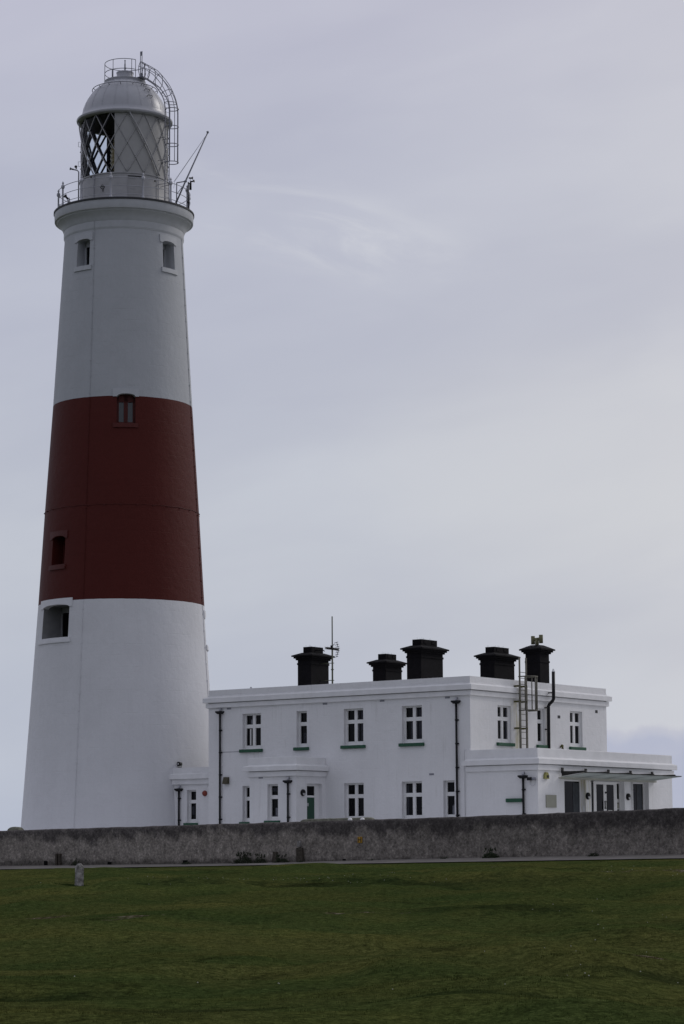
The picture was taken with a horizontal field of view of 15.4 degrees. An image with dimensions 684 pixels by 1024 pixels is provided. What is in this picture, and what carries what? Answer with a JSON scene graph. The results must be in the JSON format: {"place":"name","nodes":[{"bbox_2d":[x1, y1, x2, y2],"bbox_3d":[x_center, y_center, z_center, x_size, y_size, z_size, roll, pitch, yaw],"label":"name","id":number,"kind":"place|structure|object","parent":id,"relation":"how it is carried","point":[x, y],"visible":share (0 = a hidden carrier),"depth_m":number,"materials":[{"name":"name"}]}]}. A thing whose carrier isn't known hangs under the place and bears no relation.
{"place":"outdoors","nodes":[
{"label":"outdoors","id":0,"kind":"place"},
{"bbox_2d":[28,881,87,885],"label":"long grass","id":1,"kind":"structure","parent":0,"point":[67,884],"depth_m":83.53,"materials":[{"name":"green plant"}]},
{"bbox_2d":[0,854,683,1023],"bbox_3d":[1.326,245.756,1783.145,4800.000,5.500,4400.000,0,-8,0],"label":"ground","id":2,"kind":"structure","parent":0,"point":[360,915],"depth_m":42.47,"materials":[{"name":"green plant"}]},
{"bbox_2d":[75,863,83,885],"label":"marker stone","id":3,"kind":"object","parent":2,"relation":"on","point":[79,873],"visible":0.88,"depth_m":84.07,"materials":[{"name":"grey stone"}]},
{"bbox_2d":[0,808,683,865],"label":"boundary wall","id":4,"kind":"structure","parent":2,"relation":"on","point":[638,832],"depth_m":112.83,"materials":[{"name":"grey stone"}]},
{"bbox_2d":[357,837,361,842],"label":"hydrant sign","id":5,"kind":"object","parent":4,"relation":"attached to","point":[359,839],"visible":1,"depth_m":113.01,"materials":[{"name":"yellow metal"}]},
{"bbox_2d":[0,854,683,868],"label":"path","id":6,"kind":"structure","parent":0,"point":[430,860],"depth_m":110.05,"materials":[{"name":"grey concrete"}]},
{"bbox_2d":[55,854,57,864],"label":"timber post","id":7,"kind":"object","parent":6,"relation":"on","point":[56,859],"visible":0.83,"depth_m":123.87,"materials":[{"name":"brown wood"}]},
{"bbox_2d":[58,853,61,864],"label":"timber post","id":8,"kind":"object","parent":6,"relation":"on","point":[59,859],"visible":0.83,"depth_m":123.75,"materials":[{"name":"brown wood"}]},
{"bbox_2d":[69,858,79,865],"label":"weed clump","id":9,"kind":"object","parent":6,"relation":"on","point":[73,863],"visible":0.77,"depth_m":122.90,"materials":[{"name":"green plant"}]},
{"bbox_2d":[232,851,253,863],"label":"weed clump","id":10,"kind":"object","parent":6,"relation":"on","point":[244,858],"visible":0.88,"depth_m":116.64,"materials":[{"name":"green plant"}]},
{"bbox_2d":[253,853,267,862],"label":"weed clump","id":11,"kind":"object","parent":6,"relation":"on","point":[260,860],"visible":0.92,"depth_m":116.03,"materials":[{"name":"green plant"}]},
{"bbox_2d":[272,852,277,862],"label":"clump","id":12,"kind":"object","parent":6,"relation":"on","point":[274,857],"visible":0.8,"depth_m":115.71,"materials":[{"name":"green plant"}]},
{"bbox_2d":[272,854,289,862],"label":"weed clump","id":13,"kind":"object","parent":6,"relation":"on","point":[278,860],"visible":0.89,"depth_m":115.27,"materials":[{"name":"green plant"}]},
{"bbox_2d":[296,848,303,861],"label":"timber post","id":14,"kind":"object","parent":6,"relation":"on","point":[299,854],"visible":0.83,"depth_m":114.84,"materials":[{"name":"brown wood"}]},
{"bbox_2d":[482,847,499,857],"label":"weed clump","id":15,"kind":"object","parent":6,"relation":"on","point":[492,855],"visible":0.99,"depth_m":108.46,"materials":[{"name":"green plant"}]},
{"bbox_2d":[0,0,683,830],"label":"sky","id":16,"kind":"structure","parent":0,"point":[433,250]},
{"bbox_2d":[169,635,681,825],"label":"keepers house","id":17,"kind":"structure","parent":0,"point":[425,739],"depth_m":127.38,"materials":[{"name":"white paint"}]},
{"bbox_2d":[183,790,197,824],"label":"window","id":18,"kind":"structure","parent":17,"relation":"in","point":[192,793],"depth_m":134.44,"materials":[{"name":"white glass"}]},
{"bbox_2d":[222,777,228,783],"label":"junction box","id":19,"kind":"object","parent":17,"relation":"attached to","point":[225,780],"visible":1,"depth_m":132.11,"materials":[{"name":"brown metal"}]},
{"bbox_2d":[239,786,249,823],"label":"window","id":20,"kind":"structure","parent":17,"relation":"in","point":[247,788],"depth_m":131.55,"materials":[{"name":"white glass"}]},
{"bbox_2d":[239,713,262,752],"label":"window","id":21,"kind":"structure","parent":17,"relation":"in","point":[252,721],"depth_m":131.77,"materials":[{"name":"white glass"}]},
{"bbox_2d":[264,784,279,821],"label":"window","id":22,"kind":"structure","parent":17,"relation":"in","point":[273,787],"depth_m":127.47,"materials":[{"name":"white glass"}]},
{"bbox_2d":[293,711,308,750],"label":"window","id":23,"kind":"structure","parent":17,"relation":"in","point":[302,714],"depth_m":129.85,"materials":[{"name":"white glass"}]},
{"bbox_2d":[300,789,305,795],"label":"wall lamp","id":24,"kind":"object","parent":17,"relation":"attached to","point":[303,792],"visible":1,"depth_m":126.67,"materials":[{"name":"black metal"}]},
{"bbox_2d":[307,784,318,818],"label":"door","id":25,"kind":"structure","parent":17,"relation":"in","point":[312,789],"depth_m":127.75,"materials":[{"name":"green paint"}]},
{"bbox_2d":[320,616,339,683],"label":"television aerial","id":26,"kind":"object","parent":17,"relation":"on","point":[331,648],"visible":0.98,"depth_m":133.44,"materials":[{"name":"grey metal"}]},
{"bbox_2d":[340,708,365,748],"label":"window","id":27,"kind":"structure","parent":17,"relation":"in","point":[354,717],"depth_m":127.84,"materials":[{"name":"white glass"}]},
{"bbox_2d":[347,783,363,817],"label":"window","id":28,"kind":"structure","parent":17,"relation":"in","point":[355,791],"depth_m":127.37,"materials":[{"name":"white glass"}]},
{"bbox_2d":[398,706,423,746],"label":"window","id":29,"kind":"structure","parent":17,"relation":"in","point":[412,714],"depth_m":125.68,"materials":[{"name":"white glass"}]},
{"bbox_2d":[404,781,421,818],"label":"window","id":30,"kind":"structure","parent":17,"relation":"in","point":[412,790],"depth_m":125.25,"materials":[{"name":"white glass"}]},
{"bbox_2d":[446,781,454,816],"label":"window","id":31,"kind":"structure","parent":17,"relation":"in","point":[450,790],"depth_m":123.94,"materials":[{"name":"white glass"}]},
{"bbox_2d":[496,705,514,746],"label":"window","id":32,"kind":"structure","parent":17,"relation":"in","point":[503,711],"depth_m":125.95,"materials":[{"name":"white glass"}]},
{"bbox_2d":[536,709,547,747],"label":"window","id":33,"kind":"structure","parent":17,"relation":"in","point":[539,713],"depth_m":128.69,"materials":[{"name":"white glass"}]},
{"bbox_2d":[543,772,548,778],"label":"alarm box","id":34,"kind":"object","parent":17,"relation":"attached to","point":[546,775],"visible":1,"depth_m":120.92,"materials":[{"name":"yellow plastic"}]},
{"bbox_2d":[546,795,556,807],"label":"notice board","id":35,"kind":"object","parent":17,"relation":"attached to","point":[551,801],"visible":1,"depth_m":121.18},
{"bbox_2d":[564,780,580,812],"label":"window","id":36,"kind":"structure","parent":17,"relation":"in","point":[572,788],"depth_m":123.42,"materials":[{"name":"grey glass"}]},
{"bbox_2d":[569,711,585,750],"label":"window","id":37,"kind":"structure","parent":17,"relation":"in","point":[575,744],"depth_m":131.26,"materials":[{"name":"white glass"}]},
{"bbox_2d":[591,781,619,811],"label":"entrance door","id":38,"kind":"structure","parent":17,"relation":"in","point":[605,796],"depth_m":125.75,"materials":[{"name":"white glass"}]},
{"bbox_2d":[633,782,643,809],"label":"window","id":39,"kind":"structure","parent":17,"relation":"in","point":[638,788],"depth_m":128.40,"materials":[{"name":"grey glass"}]},
{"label":"yard","id":40,"kind":"structure","parent":0,"visible":0},
{"bbox_2d":[7,827,23,830],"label":"wall","id":41,"kind":"structure","parent":40,"relation":"on","point":[15,828],"depth_m":127.75,"materials":[{"name":"stone"}]},
{"bbox_2d":[21,51,209,829],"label":"lighthouse","id":42,"kind":"object","parent":40,"relation":"on","point":[118,730],"visible":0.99,"depth_m":138.01,"materials":[{"name":"paint"}]},
{"bbox_2d":[38,597,72,644],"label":"window","id":43,"kind":"structure","parent":42,"relation":"in","point":[56,611],"depth_m":138.50,"materials":[{"name":"paint"}]},
{"bbox_2d":[48,530,67,570],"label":"window","id":44,"kind":"structure","parent":42,"relation":"in","point":[58,537],"depth_m":138.50,"materials":[{"name":"red paint"}]},
{"bbox_2d":[70,165,78,199],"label":"signal horn mast","id":45,"kind":"object","parent":42,"relation":"on","point":[75,166],"visible":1,"depth_m":141.04,"materials":[{"name":"grey metal"}]},
{"bbox_2d":[74,232,92,271],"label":"window","id":46,"kind":"structure","parent":42,"relation":"in","point":[83,240],"depth_m":140.96,"materials":[{"name":"white paint"}]},
{"bbox_2d":[113,388,138,427],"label":"window","id":47,"kind":"structure","parent":42,"relation":"in","point":[125,396],"depth_m":138.53,"materials":[{"name":"red paint"}]},
{"bbox_2d":[159,234,177,274],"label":"window","id":48,"kind":"structure","parent":42,"relation":"in","point":[169,242],"depth_m":141.68,"materials":[{"name":"white paint"}]},
{"bbox_2d":[187,177,194,207],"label":"fog detector mast","id":49,"kind":"object","parent":42,"relation":"on","point":[190,186],"visible":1,"depth_m":142.56,"materials":[{"name":"grey metal"}]},
{"bbox_2d":[174,131,208,202],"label":"derrick","id":50,"kind":"object","parent":42,"relation":"on","point":[184,181],"visible":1,"depth_m":141.62,"materials":[{"name":"grey metal"}]},
{"bbox_2d":[203,610,208,651],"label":"window","id":51,"kind":"structure","parent":42,"relation":"in","point":[204,611],"depth_m":139.93,"materials":[{"name":"paint"}]},
{"bbox_2d":[300,817,373,821],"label":"wall","id":52,"kind":"structure","parent":40,"relation":"on","point":[336,819],"depth_m":115.24,"materials":[{"name":"stone"}]}
]}

